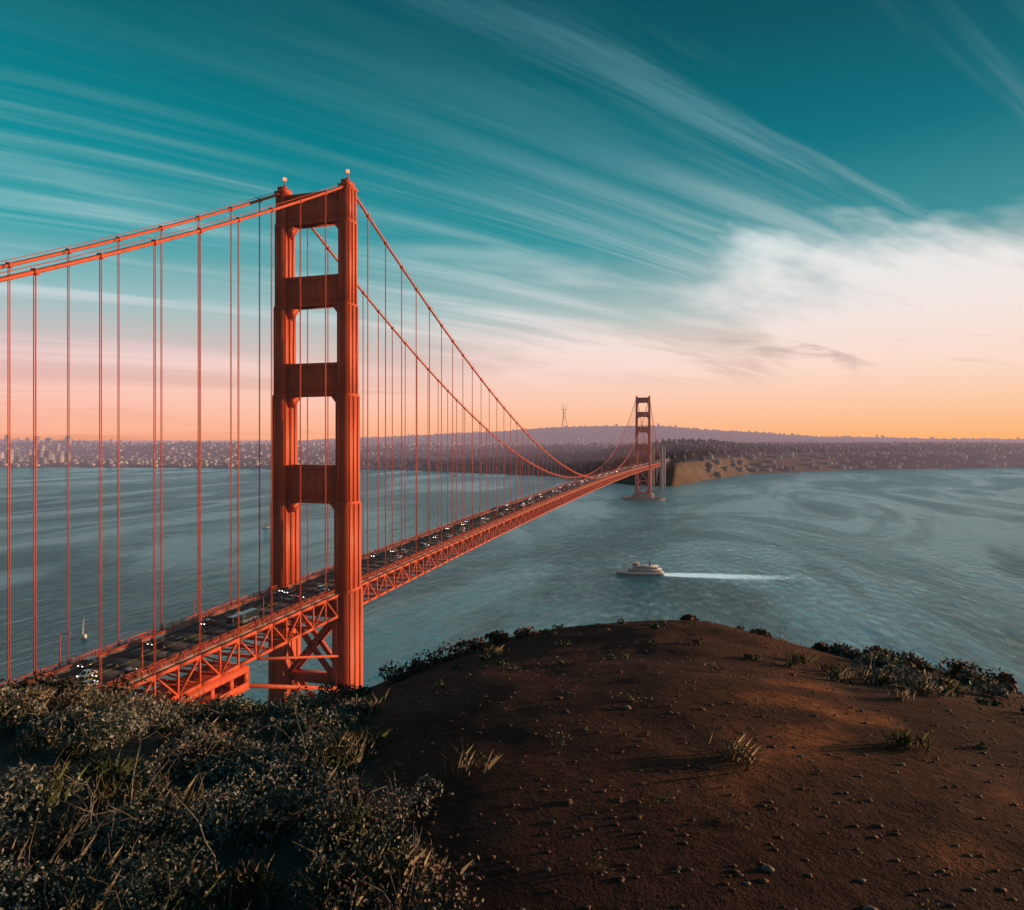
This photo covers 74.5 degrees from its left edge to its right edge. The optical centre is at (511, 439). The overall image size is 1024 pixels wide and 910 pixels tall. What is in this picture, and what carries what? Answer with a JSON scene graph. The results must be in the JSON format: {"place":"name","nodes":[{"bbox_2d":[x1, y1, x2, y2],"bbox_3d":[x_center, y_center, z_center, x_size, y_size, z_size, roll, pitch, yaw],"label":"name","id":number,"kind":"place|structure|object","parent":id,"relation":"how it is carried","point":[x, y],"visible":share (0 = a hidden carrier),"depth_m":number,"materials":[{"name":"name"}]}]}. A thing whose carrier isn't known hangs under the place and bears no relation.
{"place":"outdoors","nodes":[
{"label":"outdoors","id":0,"kind":"place"},
{"bbox_2d":[0,426,1023,909],"bbox_3d":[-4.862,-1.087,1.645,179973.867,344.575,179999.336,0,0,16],"label":"terrain","id":1,"kind":"structure","parent":0,"point":[910,798],"depth_m":9.01,"materials":[{"name":"brown soil"}]},
{"bbox_2d":[0,170,669,703],"bbox_3d":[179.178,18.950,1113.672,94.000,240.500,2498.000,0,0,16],"label":"suspension bridge","id":2,"kind":"structure","parent":1,"relation":"on","point":[350,576],"depth_m":252.10,"materials":[{"name":"paint"}]},
{"bbox_2d":[148,655,340,704],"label":"paint gantry","id":3,"kind":"object","parent":2,"relation":"on","point":[237,681],"visible":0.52,"depth_m":192.48,"materials":[{"name":"metal"}]},
{"bbox_2d":[76,458,666,684],"bbox_3d":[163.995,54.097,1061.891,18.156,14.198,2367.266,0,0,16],"label":"traffic","id":4,"kind":"object","parent":2,"relation":"on","point":[238,619],"visible":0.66,"depth_m":210.71,"materials":[{"name":"paint"}]},
{"bbox_2d":[0,619,1004,909],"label":"dry grass","id":5,"kind":"structure","parent":1,"relation":"on","point":[254,879],"depth_m":8.31,"materials":[{"name":"beige plant"}]},
{"bbox_2d":[0,613,1023,909],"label":"coastal scrub","id":6,"kind":"object","parent":1,"relation":"on","point":[102,731],"visible":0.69,"depth_m":9.76,"materials":[{"name":"green plant"}]},
{"bbox_2d":[40,707,318,881],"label":"bare twigs","id":7,"kind":"object","parent":6,"relation":"in","point":[90,812],"visible":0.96,"depth_m":7.43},
{"bbox_2d":[0,423,1023,477],"bbox_3d":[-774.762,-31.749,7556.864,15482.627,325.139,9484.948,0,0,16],"label":"town","id":8,"kind":"object","parent":1,"relation":"on","point":[50,456],"visible":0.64,"depth_m":4241.27},
{"bbox_2d":[561,408,567,426],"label":"broadcast mast","id":9,"kind":"object","parent":1,"relation":"on","point":[563,416],"visible":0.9,"depth_m":8397.44,"materials":[{"name":"metal"}]},
{"bbox_2d":[332,438,1023,476],"bbox_3d":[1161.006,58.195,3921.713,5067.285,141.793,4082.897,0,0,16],"label":"presidio woods","id":10,"kind":"object","parent":1,"relation":"on","point":[674,452],"visible":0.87,"depth_m":3256.53,"materials":[{"name":"plant"}]},
{"bbox_2d":[338,620,1023,909],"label":"stones","id":11,"kind":"object","parent":1,"relation":"on","point":[764,867],"visible":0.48,"depth_m":9.17,"materials":[{"name":"brown stone"}]},
{"bbox_2d":[0,467,1023,704],"bbox_3d":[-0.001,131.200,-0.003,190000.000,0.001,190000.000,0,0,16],"label":"water","id":12,"kind":"structure","parent":0,"point":[927,564],"depth_m":738.89,"materials":[{"name":"blue liquid"}]},
{"bbox_2d":[81,619,86,638],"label":"sailboat","id":13,"kind":"object","parent":12,"relation":"on","point":[83,636],"visible":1,"depth_m":446.32,"materials":[{"name":"fabric"}]},
{"bbox_2d":[262,518,269,527],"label":"sailboat","id":14,"kind":"object","parent":12,"relation":"on","point":[266,523],"visible":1,"depth_m":1003.72,"materials":[{"name":"fabric"}]},
{"bbox_2d":[616,562,663,575],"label":"ferry","id":15,"kind":"object","parent":12,"relation":"on","point":[636,568],"visible":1,"depth_m":654.37,"materials":[{"name":"metal"}]},
{"bbox_2d":[664,573,786,579],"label":"boat wake","id":16,"kind":"object","parent":12,"relation":"on","point":[705,575],"visible":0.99,"depth_m":651.59,"materials":[{"name":"white liquid"}]},
{"bbox_2d":[0,0,1023,439],"label":"sky","id":17,"kind":"structure","parent":0,"point":[802,217],"materials":[{"name":"teal"}]}
]}

